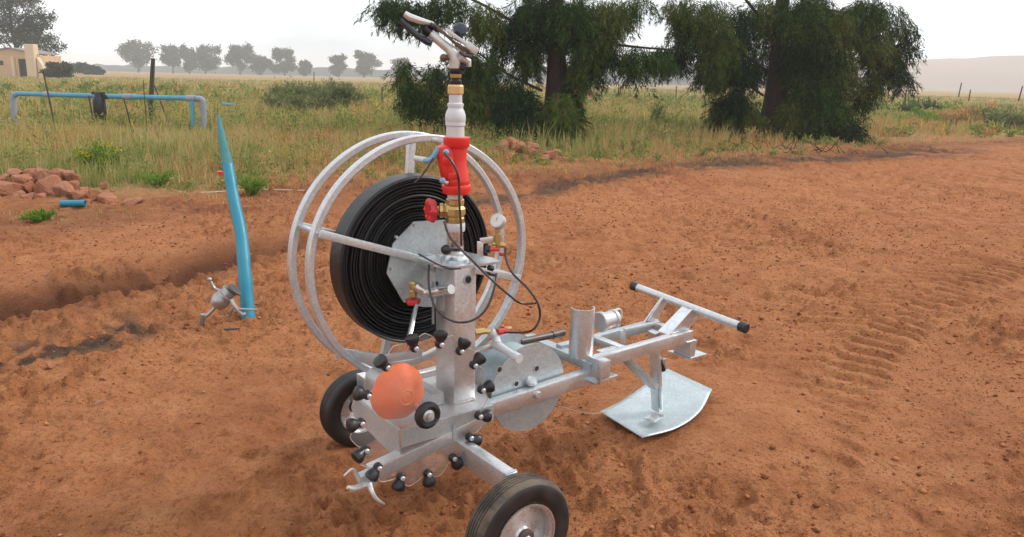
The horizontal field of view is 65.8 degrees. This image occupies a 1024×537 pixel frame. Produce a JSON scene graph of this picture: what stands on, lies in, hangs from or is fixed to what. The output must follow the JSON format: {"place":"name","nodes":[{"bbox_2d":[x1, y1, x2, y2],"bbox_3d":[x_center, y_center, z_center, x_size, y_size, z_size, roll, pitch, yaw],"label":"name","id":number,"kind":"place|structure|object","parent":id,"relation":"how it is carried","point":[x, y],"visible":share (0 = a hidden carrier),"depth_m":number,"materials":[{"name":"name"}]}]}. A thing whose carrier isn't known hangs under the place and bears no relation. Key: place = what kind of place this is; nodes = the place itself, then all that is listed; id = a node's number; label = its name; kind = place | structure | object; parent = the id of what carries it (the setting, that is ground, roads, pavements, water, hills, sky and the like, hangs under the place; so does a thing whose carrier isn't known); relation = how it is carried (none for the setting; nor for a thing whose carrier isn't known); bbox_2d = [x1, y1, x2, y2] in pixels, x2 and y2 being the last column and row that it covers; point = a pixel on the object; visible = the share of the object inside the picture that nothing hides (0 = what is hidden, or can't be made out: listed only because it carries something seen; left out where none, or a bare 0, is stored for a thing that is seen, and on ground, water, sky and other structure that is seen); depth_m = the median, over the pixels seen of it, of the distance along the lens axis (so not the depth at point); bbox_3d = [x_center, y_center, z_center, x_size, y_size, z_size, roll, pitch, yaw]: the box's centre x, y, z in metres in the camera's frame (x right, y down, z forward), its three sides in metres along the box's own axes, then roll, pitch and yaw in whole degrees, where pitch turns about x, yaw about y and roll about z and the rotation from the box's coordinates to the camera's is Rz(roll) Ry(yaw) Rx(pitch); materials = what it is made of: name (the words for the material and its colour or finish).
{"place":"outdoors","nodes":[
{"label":"outdoors","id":0,"kind":"place"},
{"bbox_2d":[0,71,1023,536],"bbox_3d":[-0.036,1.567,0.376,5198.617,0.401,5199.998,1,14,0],"label":"ground","id":1,"kind":"structure","parent":0,"point":[244,479],"depth_m":4.75,"materials":[{"name":"red soil"}]},
{"bbox_2d":[0,172,9,180],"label":"rock","id":2,"kind":"object","parent":1,"relation":"on","point":[5,176],"visible":0.62,"depth_m":10.19,"materials":[{"name":"red stone"}]},
{"bbox_2d":[0,183,13,196],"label":"rock","id":3,"kind":"object","parent":1,"relation":"on","point":[6,188],"visible":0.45,"depth_m":9.73,"materials":[{"name":"red stone"}]},
{"bbox_2d":[0,180,27,193],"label":"rock","id":4,"kind":"object","parent":1,"relation":"on","point":[17,186],"visible":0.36,"depth_m":9.89,"materials":[{"name":"red stone"}]},
{"bbox_2d":[7,168,22,176],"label":"rock","id":5,"kind":"object","parent":1,"relation":"on","point":[14,171],"visible":0.54,"depth_m":10.38,"materials":[{"name":"red stone"}]},
{"bbox_2d":[5,190,25,197],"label":"rock","id":6,"kind":"object","parent":1,"relation":"on","point":[18,194],"visible":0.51,"depth_m":9.66,"materials":[{"name":"red stone"}]},
{"bbox_2d":[10,173,36,183],"bbox_3d":[-6.280,-1.129,10.208,0.267,0.186,0.300,10,17,13],"label":"rock","id":7,"kind":"object","parent":1,"relation":"on","point":[21,178],"visible":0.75,"depth_m":10.09,"materials":[{"name":"red stone"}]},
{"bbox_2d":[22,192,34,199],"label":"rock","id":8,"kind":"object","parent":1,"relation":"on","point":[30,196],"visible":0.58,"depth_m":9.61,"materials":[{"name":"red stone"}]},
{"bbox_2d":[23,179,34,192],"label":"rock","id":9,"kind":"object","parent":1,"relation":"on","point":[28,187],"visible":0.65,"depth_m":9.93,"materials":[{"name":"red stone"}]},
{"bbox_2d":[22,168,35,173],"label":"rock","id":10,"kind":"object","parent":1,"relation":"on","point":[29,170],"visible":0.31,"depth_m":10.36,"materials":[{"name":"red stone"}]},
{"bbox_2d":[0,44,60,77],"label":"farmhouse","id":11,"kind":"object","parent":1,"relation":"on","point":[27,60],"visible":0.64,"depth_m":126.08,"materials":[{"name":"paint"}]},
{"bbox_2d":[20,59,26,76],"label":"door","id":12,"kind":"structure","parent":11,"relation":"in","point":[22,61],"depth_m":126.85,"materials":[{"name":"grey"}]},
{"bbox_2d":[0,0,70,56],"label":"gum tree","id":13,"kind":"object","parent":1,"relation":"on","point":[21,35],"visible":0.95,"depth_m":139.47,"materials":[{"name":"green plant"}]},
{"bbox_2d":[16,206,58,222],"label":"green tuft","id":14,"kind":"object","parent":1,"relation":"on","point":[35,215],"visible":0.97,"depth_m":8.40,"materials":[{"name":"green plant"}]},
{"bbox_2d":[33,193,46,198],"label":"rock","id":15,"kind":"object","parent":1,"relation":"on","point":[42,195],"visible":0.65,"depth_m":9.64,"materials":[{"name":"red stone"}]},
{"bbox_2d":[32,167,52,180],"bbox_3d":[-6.112,-1.204,10.357,0.304,0.188,0.288,10,-6,35],"label":"rock","id":16,"kind":"object","parent":1,"relation":"on","point":[38,173],"visible":0.59,"depth_m":10.23,"materials":[{"name":"red stone"}]},
{"bbox_2d":[27,172,61,195],"bbox_3d":[-5.770,-1.022,9.993,1.008,0.422,0.336,5,14,17],"label":"rock","id":17,"kind":"object","parent":1,"relation":"on","point":[45,185],"visible":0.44,"depth_m":9.88,"materials":[{"name":"red stone"}]},
{"bbox_2d":[42,71,55,124],"bbox_3d":[-11.801,-4.212,20.239,0.210,1.624,0.044,1,14,0],"label":"stake","id":18,"kind":"object","parent":1,"relation":"on","point":[48,97],"visible":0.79,"depth_m":20.19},
{"bbox_2d":[46,361,57,368],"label":"stone","id":19,"kind":"object","parent":1,"relation":"on","point":[51,364],"visible":0.98,"depth_m":4.32,"materials":[{"name":"brown stone"}]},
{"bbox_2d":[50,456,61,464],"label":"stone","id":20,"kind":"object","parent":1,"relation":"on","point":[55,460],"visible":1,"depth_m":3.29,"materials":[{"name":"brown stone"}]},
{"bbox_2d":[38,61,74,78],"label":"garden shrub","id":21,"kind":"object","parent":1,"relation":"on","point":[62,69],"visible":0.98,"depth_m":117.97,"materials":[{"name":"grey plant"}]},
{"bbox_2d":[50,168,65,180],"bbox_3d":[-5.970,-1.231,10.407,0.251,0.168,0.240,7,-2,16],"label":"rock","id":22,"kind":"object","parent":1,"relation":"on","point":[57,171],"visible":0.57,"depth_m":10.33,"materials":[{"name":"red stone"}]},
{"bbox_2d":[51,181,74,199],"bbox_3d":[-5.467,-0.825,9.784,0.304,0.398,0.482,-20,41,-12],"label":"rock","id":23,"kind":"object","parent":1,"relation":"on","point":[63,189],"visible":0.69,"depth_m":9.75,"materials":[{"name":"red stone"}]},
{"bbox_2d":[62,169,74,180],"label":"rock","id":24,"kind":"object","parent":1,"relation":"on","point":[67,175],"visible":0.84,"depth_m":10.34,"materials":[{"name":"red stone"}]},
{"bbox_2d":[59,200,86,206],"bbox_3d":[-5.141,-0.763,9.275,0.272,0.081,0.076,-1,14,-8],"label":"pipe offcut","id":25,"kind":"object","parent":1,"relation":"on","point":[69,203],"visible":1,"depth_m":9.25,"materials":[{"name":"teal plastic"}]},
{"bbox_2d":[68,180,79,190],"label":"rock","id":26,"kind":"object","parent":1,"relation":"on","point":[75,184],"visible":0.59,"depth_m":10.03,"materials":[{"name":"red stone"}]},
{"bbox_2d":[72,173,80,181],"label":"rock","id":27,"kind":"object","parent":1,"relation":"on","point":[76,176],"visible":0.88,"depth_m":10.27,"materials":[{"name":"red stone"}]},
{"bbox_2d":[71,190,87,199],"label":"rock","id":28,"kind":"object","parent":1,"relation":"on","point":[79,194],"visible":0.64,"depth_m":9.67,"materials":[{"name":"red stone"}]},
{"bbox_2d":[70,62,88,74],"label":"hedge bush","id":29,"kind":"object","parent":1,"relation":"on","point":[78,67],"visible":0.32,"depth_m":213.76,"materials":[{"name":"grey plant"}]},
{"bbox_2d":[78,187,90,192],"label":"rock","id":30,"kind":"object","parent":1,"relation":"on","point":[84,188],"visible":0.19,"depth_m":9.89,"materials":[{"name":"red stone"}]},
{"bbox_2d":[88,95,92,122],"bbox_3d":[-11.494,-4.270,21.663,0.106,0.903,0.050,1,14,0],"label":"stake","id":31,"kind":"object","parent":1,"relation":"on","point":[90,107],"visible":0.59,"depth_m":21.61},
{"bbox_2d":[82,64,105,74],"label":"hedge bush","id":32,"kind":"object","parent":1,"relation":"on","point":[92,70],"visible":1,"depth_m":212.18,"materials":[{"name":"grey plant"}]},
{"bbox_2d":[88,185,100,200],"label":"rock","id":33,"kind":"object","parent":1,"relation":"on","point":[94,193],"visible":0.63,"depth_m":9.66,"materials":[{"name":"red stone"}]},
{"bbox_2d":[71,136,127,172],"bbox_3d":[-6.366,-1.729,12.186,0.826,0.624,0.808,1,14,0],"label":"flowering weed","id":34,"kind":"object","parent":1,"relation":"on","point":[98,148],"visible":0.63,"depth_m":12.14,"materials":[{"name":"green plant"}]},
{"bbox_2d":[94,399,105,405],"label":"stone","id":35,"kind":"object","parent":1,"relation":"on","point":[99,402],"visible":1,"depth_m":3.91,"materials":[{"name":"brown stone"}]},
{"bbox_2d":[98,182,107,189],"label":"rock","id":36,"kind":"object","parent":1,"relation":"on","point":[102,186],"visible":0.96,"depth_m":10.03,"materials":[{"name":"red stone"}]},
{"bbox_2d":[97,182,117,203],"bbox_3d":[-4.969,-0.897,9.680,0.294,0.240,0.235,18,16,19],"label":"rock","id":37,"kind":"object","parent":1,"relation":"on","point":[105,197],"visible":0.66,"depth_m":9.62,"materials":[{"name":"red stone"}]},
{"bbox_2d":[10,91,205,130],"bbox_3d":[-11.882,-4.366,22.081,8.072,1.114,0.576,5,14,17],"label":"pipe gantry","id":38,"kind":"object","parent":1,"relation":"on","point":[191,99],"visible":0.84,"depth_m":21.46,"materials":[{"name":"blue plastic"}]},
{"bbox_2d":[91,92,107,121],"bbox_3d":[-11.335,-4.380,21.843,0.400,0.972,0.340,1,14,0],"label":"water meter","id":39,"kind":"object","parent":38,"relation":"attached to","point":[99,102],"visible":0.87,"depth_m":21.69,"materials":[{"name":"black plastic"}]},
{"bbox_2d":[108,200,115,204],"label":"rock","id":40,"kind":"object","parent":1,"relation":"on","point":[111,202],"visible":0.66,"depth_m":9.49,"materials":[{"name":"red stone"}]},
{"bbox_2d":[123,98,131,127],"bbox_3d":[-10.021,-3.964,20.700,0.200,0.967,0.044,1,14,0],"label":"stake","id":41,"kind":"object","parent":1,"relation":"on","point":[127,112],"visible":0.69,"depth_m":20.66,"materials":[{"name":"wood"}]},
{"bbox_2d":[122,197,143,204],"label":"rock","id":42,"kind":"object","parent":1,"relation":"on","point":[135,200],"visible":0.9,"depth_m":9.51,"materials":[{"name":"red stone"}]},
{"bbox_2d":[114,36,160,72],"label":"distant tree","id":43,"kind":"object","parent":1,"relation":"on","point":[139,58],"visible":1,"depth_m":449.71,"materials":[{"name":"grey plant"}]},
{"bbox_2d":[143,80,146,130],"bbox_3d":[-9.288,-4.002,20.070,0.034,1.500,0.026,1,14,0],"label":"stake","id":44,"kind":"object","parent":1,"relation":"on","point":[144,104],"visible":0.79,"depth_m":20.02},
{"bbox_2d":[148,58,154,115],"bbox_3d":[-11.123,-5.516,24.447,0.378,1.898,0.150,1,14,0],"label":"fence post","id":45,"kind":"object","parent":1,"relation":"on","point":[152,77],"visible":0.69,"depth_m":24.34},
{"bbox_2d":[132,167,180,186],"bbox_3d":[-4.923,-1.237,10.926,0.658,0.320,0.712,1,14,0],"label":"green weed","id":46,"kind":"object","parent":1,"relation":"on","point":[150,179],"visible":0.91,"depth_m":10.86,"materials":[{"name":"green plant"}]},
{"bbox_2d":[153,83,168,122],"bbox_3d":[-10.573,-4.975,23.852,0.892,1.158,0.050,14,19,43],"label":"stake","id":47,"kind":"object","parent":1,"relation":"on","point":[160,102],"visible":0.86,"depth_m":23.81,"materials":[{"name":"wood"}]},
{"bbox_2d":[159,43,181,72],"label":"distant tree","id":48,"kind":"object","parent":1,"relation":"on","point":[168,57],"visible":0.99,"depth_m":451.76,"materials":[{"name":"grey plant"}]},
{"bbox_2d":[177,42,197,73],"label":"distant tree","id":49,"kind":"object","parent":1,"relation":"on","point":[183,51],"visible":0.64,"depth_m":453.04,"materials":[{"name":"grey plant"}]},
{"bbox_2d":[181,43,222,73],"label":"distant tree","id":50,"kind":"object","parent":1,"relation":"on","point":[202,55],"visible":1,"depth_m":451.53,"materials":[{"name":"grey plant"}]},
{"bbox_2d":[199,277,256,325],"bbox_3d":[-1.821,0.227,5.131,0.428,0.343,0.157,5,14,16],"label":"cast valve","id":51,"kind":"object","parent":1,"relation":"on","point":[221,299],"visible":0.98,"depth_m":5.09,"materials":[{"name":"grey metal"}]},
{"bbox_2d":[217,112,255,319],"bbox_3d":[-1.946,-0.398,5.576,0.109,1.327,1.079,-5,15,-24],"label":"water pipe","id":52,"kind":"object","parent":1,"relation":"on","point":[245,282],"visible":0.98,"depth_m":5.44,"materials":[{"name":"teal plastic"}]},
{"bbox_2d":[219,42,254,74],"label":"distant tree","id":53,"kind":"object","parent":1,"relation":"on","point":[236,54],"visible":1,"depth_m":452.80,"materials":[{"name":"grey plant"}]},
{"bbox_2d":[178,189,304,192],"bbox_3d":[-3.893,-1.046,10.711,2.181,0.021,0.262,-2,14,-13],"label":"ground hose","id":54,"kind":"object","parent":1,"relation":"on","point":[243,189],"visible":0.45,"depth_m":10.91,"materials":[{"name":"plastic"}]},
{"bbox_2d":[235,170,274,195],"bbox_3d":[-3.416,-1.145,10.529,0.568,0.398,0.592,1,14,0],"label":"leafy weed","id":55,"kind":"object","parent":1,"relation":"on","point":[253,189],"visible":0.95,"depth_m":10.50,"materials":[{"name":"green plant"}]},
{"bbox_2d":[248,52,273,74],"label":"distant tree","id":56,"kind":"object","parent":1,"relation":"on","point":[260,63],"visible":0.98,"depth_m":454.72,"materials":[{"name":"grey plant"}]},
{"bbox_2d":[89,63,437,77],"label":"tree belt","id":57,"kind":"object","parent":1,"relation":"on","point":[324,71],"visible":0.27,"depth_m":581.53,"materials":[{"name":"plant"}]},
{"bbox_2d":[270,47,297,75],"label":"distant tree","id":58,"kind":"object","parent":1,"relation":"on","point":[285,65],"visible":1,"depth_m":454.03,"materials":[{"name":"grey plant"}]},
{"bbox_2d":[261,89,320,115],"bbox_3d":[-7.945,-5.890,28.484,1.961,1.114,2.103,-12,19,-44],"label":"green bush","id":59,"kind":"object","parent":1,"relation":"on","point":[289,101],"visible":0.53,"depth_m":28.30,"materials":[{"name":"green plant"}]},
{"bbox_2d":[297,59,312,75],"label":"distant tree","id":60,"kind":"object","parent":1,"relation":"on","point":[305,67],"visible":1,"depth_m":455.00,"materials":[{"name":"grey plant"}]},
{"bbox_2d":[259,76,352,110],"bbox_3d":[-8.680,-7.002,32.212,3.517,1.684,4.095,-9,17,-38],"label":"wide bush","id":61,"kind":"object","parent":1,"relation":"on","point":[316,92],"visible":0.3,"depth_m":31.62,"materials":[{"name":"green plant"}]},
{"bbox_2d":[307,76,368,109],"bbox_3d":[-7.508,-7.434,34.148,2.699,1.824,2.242,7,15,24],"label":"tall bush","id":62,"kind":"object","parent":1,"relation":"on","point":[343,89],"visible":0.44,"depth_m":33.76,"materials":[{"name":"green plant"}]},
{"bbox_2d":[328,53,348,76],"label":"distant tree","id":63,"kind":"object","parent":1,"relation":"on","point":[338,66],"visible":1,"depth_m":452.87,"materials":[{"name":"grey plant"}]},
{"bbox_2d":[352,50,382,77],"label":"distant tree","id":64,"kind":"object","parent":1,"relation":"on","point":[366,62],"visible":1,"depth_m":452.07,"materials":[{"name":"grey plant"}]},
{"bbox_2d":[390,58,413,73],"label":"distant tree","id":65,"kind":"object","parent":1,"relation":"on","point":[394,61],"visible":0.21,"depth_m":452.04,"materials":[{"name":"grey plant"}]},
{"bbox_2d":[494,139,509,154],"bbox_3d":[-0.219,-2.497,16.561,0.394,0.262,0.444,-16,32,17],"label":"rock","id":66,"kind":"object","parent":1,"relation":"on","point":[505,142],"visible":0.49,"depth_m":16.43,"materials":[{"name":"red stone"}]},
{"bbox_2d":[503,150,514,159],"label":"rock","id":67,"kind":"object","parent":1,"relation":"on","point":[511,152],"visible":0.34,"depth_m":15.98,"materials":[{"name":"red stone"}]},
{"bbox_2d":[0,78,1023,191],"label":"meadow weeds","id":68,"kind":"object","parent":1,"relation":"on","point":[214,93],"visible":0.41,"depth_m":22.78,"materials":[{"name":"green plant"}]},
{"bbox_2d":[0,167,1023,536],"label":"pebbles","id":69,"kind":"object","parent":1,"relation":"on","point":[764,477],"visible":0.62,"depth_m":4.96,"materials":[{"name":"brown stone"}]},
{"bbox_2d":[506,136,526,153],"bbox_3d":[0.092,-2.549,16.681,0.495,0.288,0.432,19,30,-13],"label":"rock","id":70,"kind":"object","parent":1,"relation":"on","point":[513,141],"visible":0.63,"depth_m":16.55,"materials":[{"name":"red stone"}]},
{"bbox_2d":[353,0,681,147],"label":"weeping tree","id":71,"kind":"object","parent":1,"relation":"on","point":[552,32],"visible":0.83,"depth_m":19.17,"materials":[{"name":"green plant"}]},
{"bbox_2d":[287,11,749,536],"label":"irrigation cart","id":72,"kind":"object","parent":1,"relation":"on","point":[411,263],"visible":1,"depth_m":2.85,"materials":[{"name":"silver metal"}]},
{"bbox_2d":[523,145,535,157],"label":"rock","id":73,"kind":"object","parent":1,"relation":"on","point":[528,149],"visible":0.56,"depth_m":16.27,"materials":[{"name":"red stone"}]},
{"bbox_2d":[527,141,538,148],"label":"rock","id":74,"kind":"object","parent":1,"relation":"on","point":[530,143],"visible":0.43,"depth_m":16.66,"materials":[{"name":"red stone"}]},
{"bbox_2d":[533,149,544,158],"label":"rock","id":75,"kind":"object","parent":1,"relation":"on","point":[538,152],"visible":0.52,"depth_m":16.16,"materials":[{"name":"red stone"}]},
{"bbox_2d":[539,154,550,160],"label":"rock","id":76,"kind":"object","parent":1,"relation":"on","point":[547,156],"visible":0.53,"depth_m":15.88,"materials":[{"name":"red stone"}]},
{"bbox_2d":[545,150,559,159],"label":"rock","id":77,"kind":"object","parent":1,"relation":"on","point":[552,153],"visible":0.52,"depth_m":16.10,"materials":[{"name":"red stone"}]},
{"bbox_2d":[650,94,665,119],"bbox_3d":[4.843,-5.191,26.471,0.636,1.245,0.624,6,14,19],"label":"thin sapling","id":78,"kind":"object","parent":1,"relation":"on","point":[657,112],"visible":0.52,"depth_m":26.44,"materials":[{"name":"green plant"}]},
{"bbox_2d":[650,0,927,144],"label":"weeping tree","id":79,"kind":"object","parent":1,"relation":"on","point":[807,65],"visible":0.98,"depth_m":22.17,"materials":[{"name":"green plant"}]},
{"bbox_2d":[721,135,887,153],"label":"dead branches","id":80,"kind":"object","parent":1,"relation":"on","point":[782,145],"visible":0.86,"depth_m":19.11,"materials":[{"name":"brown wood"}]},
{"bbox_2d":[893,106,940,127],"bbox_3d":[16.525,-6.148,32.401,2.001,1.053,1.744,7,15,22],"label":"bush","id":81,"kind":"object","parent":1,"relation":"on","point":[916,110],"visible":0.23,"depth_m":32.06,"materials":[{"name":"green plant"}]},
{"bbox_2d":[891,96,944,112],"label":"dark bush","id":82,"kind":"object","parent":1,"relation":"on","point":[926,104],"visible":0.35,"depth_m":42.75,"materials":[{"name":"green plant"}]},
{"bbox_2d":[922,104,1002,127],"bbox_3d":[18.828,-6.501,33.189,3.676,1.442,2.898,-12,19,-43],"label":"rust bush","id":83,"kind":"object","parent":1,"relation":"on","point":[958,114],"visible":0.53,"depth_m":32.64,"materials":[{"name":"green plant"}]},
{"bbox_2d":[966,104,1023,128],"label":"round bush","id":84,"kind":"object","parent":1,"relation":"on","point":[995,115],"visible":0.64,"depth_m":31.94,"materials":[{"name":"green plant"}]},
{"bbox_2d":[991,139,1002,142],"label":"stone","id":85,"kind":"object","parent":1,"relation":"on","point":[997,140],"visible":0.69,"depth_m":24.33,"materials":[{"name":"brown stone"}]},
{"bbox_2d":[0,75,1023,224],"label":"meadow grass","id":86,"kind":"structure","parent":0,"point":[196,145],"depth_m":18.00,"materials":[{"name":"green plant"}]},
{"bbox_2d":[0,0,1023,71],"label":"sky","id":87,"kind":"structure","parent":0,"point":[316,30],"materials":[{"name":"white"}]},
{"bbox_2d":[426,63,855,88],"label":"wooded ridge","id":88,"kind":"structure","parent":0,"point":[677,81],"depth_m":406.36,"materials":[{"name":"plant"}]},
{"bbox_2d":[858,55,1023,91],"bbox_3d":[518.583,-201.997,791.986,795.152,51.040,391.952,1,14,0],"label":"hills","id":89,"kind":"structure","parent":0,"point":[996,73],"depth_m":689.07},
{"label":"fence post","id":90,"kind":"object","parent":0,"visible":0},
{"bbox_2d":[527,88,998,103],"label":"fence wire","id":91,"kind":"object","parent":90,"relation":"attached to","point":[727,92],"visible":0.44,"depth_m":58.72,"materials":[{"name":"grey metal"}]}
]}

